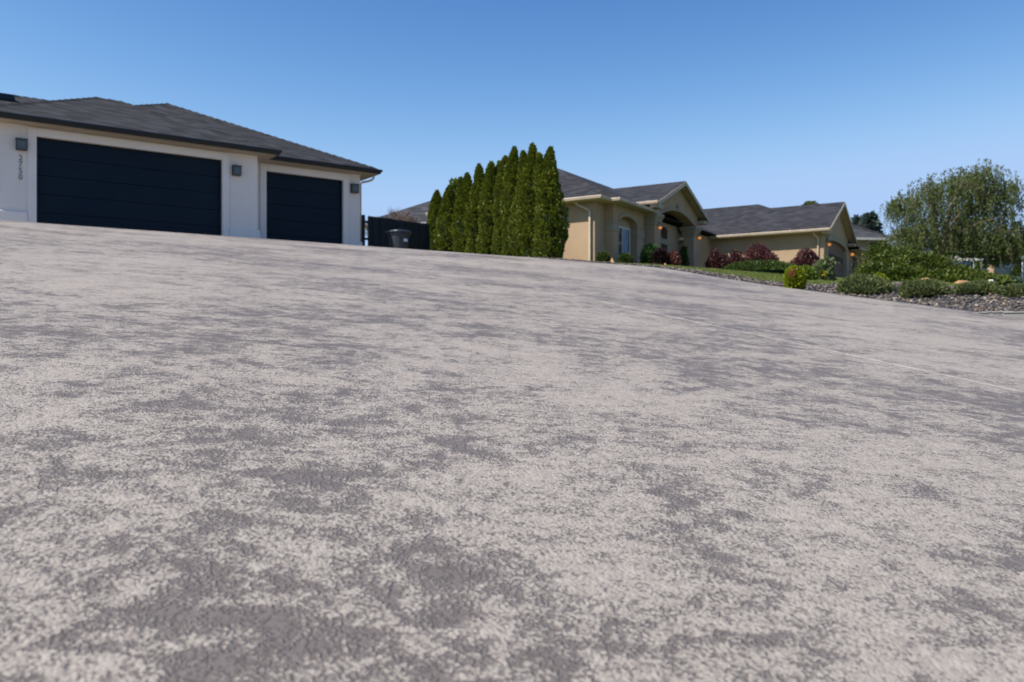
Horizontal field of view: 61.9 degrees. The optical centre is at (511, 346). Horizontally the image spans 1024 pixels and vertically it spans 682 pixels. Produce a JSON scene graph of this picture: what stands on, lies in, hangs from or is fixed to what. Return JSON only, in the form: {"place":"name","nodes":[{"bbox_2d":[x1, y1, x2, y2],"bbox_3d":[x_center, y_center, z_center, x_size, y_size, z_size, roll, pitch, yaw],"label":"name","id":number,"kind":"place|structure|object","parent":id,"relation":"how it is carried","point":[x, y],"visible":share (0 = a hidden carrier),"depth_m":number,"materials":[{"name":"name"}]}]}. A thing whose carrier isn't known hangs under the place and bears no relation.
{"place":"outdoors","nodes":[
{"label":"outdoors","id":0,"kind":"place"},
{"bbox_2d":[0,220,1023,681],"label":"driveway","id":1,"kind":"structure","parent":0,"point":[226,458],"depth_m":2.12,"materials":[{"name":"concrete"}]},
{"bbox_2d":[384,229,411,248],"bbox_3d":[-3.868,-3.491,28.923,0.720,0.877,0.912,0,0,-42],"label":"wheelie bin","id":2,"kind":"object","parent":1,"relation":"on","point":[398,238],"visible":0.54,"depth_m":28.64,"materials":[{"name":"black plastic"}]},
{"bbox_2d":[981,311,1001,315],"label":"edging block","id":3,"kind":"structure","parent":1,"relation":"on","point":[991,313],"depth_m":13.18,"materials":[{"name":"concrete"}]},
{"bbox_2d":[992,311,1023,316],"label":"edging block","id":4,"kind":"structure","parent":1,"relation":"on","point":[1002,313],"depth_m":13.03,"materials":[{"name":"concrete"}]},
{"bbox_2d":[1003,312,1023,318],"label":"edging block","id":5,"kind":"structure","parent":1,"relation":"on","point":[1019,315],"depth_m":12.86,"materials":[{"name":"concrete"}]},
{"bbox_2d":[0,0,1023,250],"label":"sky","id":6,"kind":"structure","parent":0,"point":[768,103],"materials":[{"name":"blue"}]},
{"bbox_2d":[575,259,957,285],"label":"lawn grass","id":7,"kind":"structure","parent":0,"point":[763,276],"depth_m":23.08,"materials":[{"name":"green plant"}]},
{"bbox_3d":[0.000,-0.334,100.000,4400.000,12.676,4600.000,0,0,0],"label":"ground","id":8,"kind":"structure","parent":0,"visible":0},
{"bbox_2d":[0,93,382,245],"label":"white house","id":9,"kind":"structure","parent":8,"relation":"on","point":[109,163],"depth_m":24.95,"materials":[{"name":"paint"}]},
{"bbox_2d":[37,137,220,235],"bbox_3d":[-10.743,-4.163,24.234,4.890,2.845,0.110,0,0,-36],"label":"garage door","id":10,"kind":"structure","parent":9,"relation":"in","point":[79,184],"depth_m":24.11,"materials":[{"name":"black metal"}]},
{"bbox_2d":[267,172,341,243],"bbox_3d":[-6.831,-4.163,28.053,2.640,2.845,0.110,0,0,-36],"label":"garage door","id":11,"kind":"structure","parent":9,"relation":"in","point":[299,208],"depth_m":28.04,"materials":[{"name":"black metal"}]},
{"bbox_2d":[365,206,421,237],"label":"bare tree","id":12,"kind":"object","parent":8,"relation":"on","point":[402,217],"visible":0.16,"depth_m":43.69,"materials":[{"name":"brown plant"}]},
{"bbox_2d":[362,215,429,249],"bbox_3d":[-4.688,-3.958,34.149,0.166,2.311,3.842,0,0,39],"label":"wooden fence","id":13,"kind":"object","parent":8,"relation":"on","point":[419,235],"visible":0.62,"depth_m":33.90,"materials":[{"name":"black wood"}]},
{"bbox_2d":[365,198,442,228],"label":"grey roof house","id":14,"kind":"structure","parent":8,"relation":"on","point":[418,211],"depth_m":50.40,"materials":[{"name":"grey"}]},
{"bbox_2d":[448,178,457,191],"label":"leafy tree","id":15,"kind":"object","parent":8,"relation":"on","point":[452,182],"visible":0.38,"depth_m":43.84,"materials":[{"name":"green plant"}]},
{"bbox_2d":[507,150,526,256],"bbox_3d":[0.359,-4.734,28.947,1.119,3.904,1.155,0,0,0],"label":"arborvitae","id":16,"kind":"object","parent":8,"relation":"on","point":[514,249],"visible":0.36,"depth_m":28.80,"materials":[{"name":"green plant"}]},
{"bbox_2d":[514,142,539,256],"bbox_3d":[0.692,-4.767,28.357,1.287,4.075,1.277,0,0,0],"label":"arborvitae","id":17,"kind":"object","parent":8,"relation":"on","point":[527,195],"visible":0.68,"depth_m":28.10,"materials":[{"name":"green plant"}]},
{"bbox_2d":[532,146,569,257],"bbox_3d":[1.255,-4.536,27.352,1.247,3.826,1.232,0,0,0],"label":"arborvitae","id":18,"kind":"object","parent":8,"relation":"on","point":[551,224],"visible":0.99,"depth_m":27.13,"materials":[{"name":"green plant"}]},
{"bbox_2d":[595,251,610,261],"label":"round shrub","id":19,"kind":"object","parent":8,"relation":"on","point":[601,256],"visible":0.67,"depth_m":36.83,"materials":[{"name":"green plant"}]},
{"bbox_2d":[617,252,633,262],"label":"round shrub","id":20,"kind":"object","parent":8,"relation":"on","point":[626,257],"visible":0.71,"depth_m":37.41,"materials":[{"name":"green plant"}]},
{"bbox_2d":[426,168,870,276],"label":"tan house","id":21,"kind":"structure","parent":8,"relation":"on","point":[615,223],"depth_m":46.11,"materials":[{"name":"paint"}]},
{"bbox_2d":[619,226,629,254],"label":"window","id":22,"kind":"structure","parent":21,"relation":"in","point":[624,233],"depth_m":40.39,"materials":[{"name":"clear glass"}]},
{"bbox_2d":[660,224,667,241],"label":"window","id":23,"kind":"structure","parent":21,"relation":"in","point":[664,231],"depth_m":44.84,"materials":[{"name":"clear glass"}]},
{"bbox_2d":[660,240,668,251],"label":"window","id":24,"kind":"structure","parent":21,"relation":"in","point":[663,244],"depth_m":44.91,"materials":[{"name":"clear glass"}]},
{"bbox_2d":[678,233,682,243],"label":"window","id":25,"kind":"structure","parent":21,"relation":"in","point":[680,236],"depth_m":46.88,"materials":[{"name":"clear glass"}]},
{"bbox_2d":[828,241,842,276],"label":"garage door","id":26,"kind":"structure","parent":21,"relation":"in","point":[835,251],"depth_m":51.53,"materials":[{"name":"beige metal"}]},
{"bbox_2d":[851,257,854,273],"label":"garage door","id":27,"kind":"structure","parent":21,"relation":"in","point":[852,259],"depth_m":55.63,"materials":[{"name":"beige metal"}]},
{"bbox_2d":[639,242,659,263],"bbox_3d":[6.333,-4.083,38.794,1.111,1.307,1.116,0,0,0],"label":"leafy shrub","id":28,"kind":"object","parent":8,"relation":"on","point":[646,253],"visible":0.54,"depth_m":38.55,"materials":[{"name":"green plant"}]},
{"bbox_2d":[652,248,670,264],"bbox_3d":[6.588,-3.862,37.592,0.877,1.025,0.905,0,0,0],"label":"dark shrub","id":29,"kind":"object","parent":8,"relation":"on","point":[661,256],"visible":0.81,"depth_m":37.39,"materials":[{"name":"red plant"}]},
{"bbox_2d":[668,250,681,265],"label":"red shrub","id":30,"kind":"object","parent":8,"relation":"on","point":[675,257],"visible":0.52,"depth_m":38.78,"materials":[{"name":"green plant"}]},
{"bbox_2d":[680,245,689,265],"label":"dwarf conifer","id":31,"kind":"object","parent":8,"relation":"on","point":[685,258],"visible":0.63,"depth_m":42.51,"materials":[{"name":"green plant"}]},
{"bbox_2d":[704,248,728,268],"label":"barberry","id":32,"kind":"object","parent":8,"relation":"on","point":[716,259],"visible":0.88,"depth_m":42.20,"materials":[{"name":"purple plant"}]},
{"bbox_2d":[726,249,743,263],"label":"barberry","id":33,"kind":"object","parent":8,"relation":"on","point":[735,256],"visible":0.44,"depth_m":42.82,"materials":[{"name":"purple plant"}]},
{"bbox_2d":[721,259,796,273],"bbox_3d":[9.501,-2.853,32.498,3.538,0.915,2.126,0,0,-12],"label":"hedge","id":34,"kind":"object","parent":8,"relation":"on","point":[771,266],"visible":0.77,"depth_m":31.73,"materials":[{"name":"green plant"}]},
{"bbox_2d":[739,242,779,260],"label":"barberry","id":35,"kind":"object","parent":8,"relation":"on","point":[762,252],"visible":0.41,"depth_m":42.09,"materials":[{"name":"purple plant"}]},
{"bbox_2d":[522,256,1023,311],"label":"gravel bed","id":36,"kind":"object","parent":8,"relation":"on","point":[993,302],"visible":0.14,"depth_m":15.11,"materials":[{"name":"stone"}]},
{"bbox_2d":[426,189,441,250],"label":"arborvitae","id":37,"kind":"object","parent":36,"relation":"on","point":[434,204],"visible":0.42,"depth_m":36.09,"materials":[{"name":"green plant"}]},
{"bbox_2d":[433,184,457,251],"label":"arborvitae","id":38,"kind":"object","parent":36,"relation":"on","point":[443,240],"visible":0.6,"depth_m":34.81,"materials":[{"name":"green plant"}]},
{"bbox_2d":[450,172,472,252],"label":"arborvitae","id":39,"kind":"object","parent":36,"relation":"on","point":[463,190],"visible":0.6,"depth_m":33.23,"materials":[{"name":"green plant"}]},
{"bbox_2d":[461,163,484,253],"bbox_3d":[-1.292,-4.973,32.422,1.289,4.014,1.209,0,0,0],"label":"arborvitae","id":40,"kind":"object","parent":36,"relation":"on","point":[471,230],"visible":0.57,"depth_m":32.14,"materials":[{"name":"green plant"}]},
{"bbox_2d":[475,160,499,254],"bbox_3d":[-0.745,-4.904,31.337,1.239,3.939,1.219,0,0,0],"label":"arborvitae","id":41,"kind":"object","parent":36,"relation":"on","point":[485,212],"visible":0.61,"depth_m":31.08,"materials":[{"name":"green plant"}]},
{"bbox_2d":[489,155,508,254],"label":"arborvitae","id":42,"kind":"object","parent":36,"relation":"on","point":[497,241],"visible":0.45,"depth_m":30.11,"materials":[{"name":"green plant"}]},
{"bbox_2d":[498,146,518,255],"bbox_3d":[0.096,-4.913,29.666,1.159,4.145,1.087,0,0,38],"label":"arborvitae","id":43,"kind":"object","parent":36,"relation":"on","point":[509,181],"visible":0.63,"depth_m":29.48,"materials":[{"name":"green plant"}]},
{"bbox_2d":[782,265,806,288],"bbox_3d":[5.833,-1.385,17.599,0.490,0.604,0.505,0,0,0],"label":"golden ball shrub","id":44,"kind":"object","parent":36,"relation":"on","point":[794,276],"visible":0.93,"depth_m":17.46,"materials":[{"name":"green plant"}]},
{"bbox_2d":[835,273,896,294],"bbox_3d":[6.884,-1.169,16.704,1.134,0.549,1.004,0,0,0],"label":"mound shrub","id":45,"kind":"object","parent":36,"relation":"on","point":[862,284],"visible":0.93,"depth_m":16.41,"materials":[{"name":"green plant"}]},
{"bbox_2d":[898,278,950,297],"bbox_3d":[7.666,-1.048,15.827,0.989,0.459,0.789,0,0,0],"label":"mound shrub","id":46,"kind":"object","parent":36,"relation":"on","point":[926,287],"visible":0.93,"depth_m":15.60,"materials":[{"name":"green plant"}]},
{"bbox_2d":[950,279,1002,295],"bbox_3d":[8.467,-1.041,15.524,0.940,0.370,0.792,0,0,0],"label":"mound shrub","id":47,"kind":"object","parent":36,"relation":"on","point":[978,287],"visible":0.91,"depth_m":15.28,"materials":[{"name":"green plant"}]},
{"bbox_2d":[993,282,1023,297],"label":"mound shrub","id":48,"kind":"object","parent":36,"relation":"on","point":[1014,290],"visible":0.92,"depth_m":14.85,"materials":[{"name":"green plant"}]},
{"bbox_2d":[789,246,819,265],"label":"barberry","id":49,"kind":"object","parent":8,"relation":"on","point":[806,256],"visible":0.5,"depth_m":40.68,"materials":[{"name":"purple plant"}]},
{"bbox_2d":[798,264,817,279],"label":"yellow green ball shrub","id":50,"kind":"object","parent":8,"relation":"on","point":[811,272],"visible":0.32,"depth_m":23.76,"materials":[{"name":"green plant"}]},
{"bbox_2d":[802,200,818,204],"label":"leafy tree","id":51,"kind":"object","parent":8,"relation":"on","point":[810,202],"visible":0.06,"depth_m":81.50,"materials":[{"name":"green plant"}]},
{"bbox_2d":[811,255,837,280],"bbox_3d":[10.009,-2.454,27.493,0.898,0.968,0.912,0,0,0],"label":"flowering shrub","id":52,"kind":"object","parent":8,"relation":"on","point":[824,267],"visible":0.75,"depth_m":27.27,"materials":[{"name":"green plant"}]},
{"bbox_2d":[851,214,861,225],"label":"blue spruce","id":53,"kind":"object","parent":8,"relation":"on","point":[855,219],"visible":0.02,"depth_m":79.63,"materials":[{"name":"green plant"}]},
{"bbox_2d":[852,224,892,262],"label":"house","id":54,"kind":"structure","parent":8,"relation":"on","point":[865,237],"depth_m":66.68,"materials":[{"name":"grey"}]},
{"bbox_2d":[868,242,881,257],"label":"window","id":55,"kind":"structure","parent":54,"relation":"in","point":[868,242],"depth_m":66.68,"materials":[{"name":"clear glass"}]},
{"bbox_2d":[858,210,887,243],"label":"blue spruce","id":56,"kind":"object","parent":8,"relation":"on","point":[870,221],"visible":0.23,"depth_m":77.47,"materials":[{"name":"green plant"}]},
{"bbox_2d":[874,273,889,280],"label":"yellow ball shrub","id":57,"kind":"object","parent":8,"relation":"on","point":[882,275],"visible":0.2,"depth_m":24.86,"materials":[{"name":"green plant"}]},
{"bbox_2d":[848,241,998,281],"bbox_3d":[16.570,-3.302,36.519,6.476,3.336,10.443,0,0,0],"label":"spreading juniper","id":58,"kind":"object","parent":8,"relation":"on","point":[891,263],"visible":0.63,"depth_m":35.09,"materials":[{"name":"green plant"}]},
{"bbox_2d":[877,158,1023,275],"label":"willow tree","id":59,"kind":"object","parent":8,"relation":"on","point":[975,233],"visible":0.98,"depth_m":60.80,"materials":[{"name":"green plant"}]},
{"bbox_2d":[895,262,1021,284],"bbox_3d":[15.770,-2.600,30.994,4.149,1.690,12.833,0,0,21],"label":"spreading juniper","id":60,"kind":"object","parent":8,"relation":"on","point":[1001,279],"visible":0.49,"depth_m":26.14,"materials":[{"name":"green plant"}]},
{"bbox_2d":[955,280,967,283],"bbox_3d":[12.135,-1.689,22.996,0.371,0.182,0.308,0,0,0],"label":"sandstone boulder","id":61,"kind":"object","parent":8,"relation":"on","point":[960,281],"visible":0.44,"depth_m":22.91,"materials":[{"name":"stone"}]},
{"bbox_2d":[949,256,988,272],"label":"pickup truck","id":62,"kind":"object","parent":8,"relation":"on","point":[965,261],"visible":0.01,"depth_m":69.50,"materials":[{"name":"white paint"}]},
{"bbox_2d":[949,245,998,268],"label":"leafy tree","id":63,"kind":"object","parent":8,"relation":"on","point":[978,265],"visible":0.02,"depth_m":81.97,"materials":[{"name":"green plant"}]},
{"bbox_2d":[989,265,1011,275],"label":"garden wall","id":64,"kind":"structure","parent":8,"relation":"on","point":[1000,270],"depth_m":71.02,"materials":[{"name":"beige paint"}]},
{"bbox_2d":[998,276,1023,285],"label":"blue green juniper","id":65,"kind":"object","parent":8,"relation":"on","point":[1019,279],"visible":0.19,"depth_m":26.54,"materials":[{"name":"green plant"}]},
{"bbox_2d":[1009,265,1023,277],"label":"dark round shrub","id":66,"kind":"object","parent":8,"relation":"on","point":[1015,272],"visible":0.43,"depth_m":69.74,"materials":[{"name":"green plant"}]},
{"bbox_2d":[1020,256,1023,276],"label":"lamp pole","id":67,"kind":"object","parent":8,"relation":"on","point":[1021,257],"visible":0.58,"depth_m":59.95,"materials":[{"name":"white metal"}]}
]}

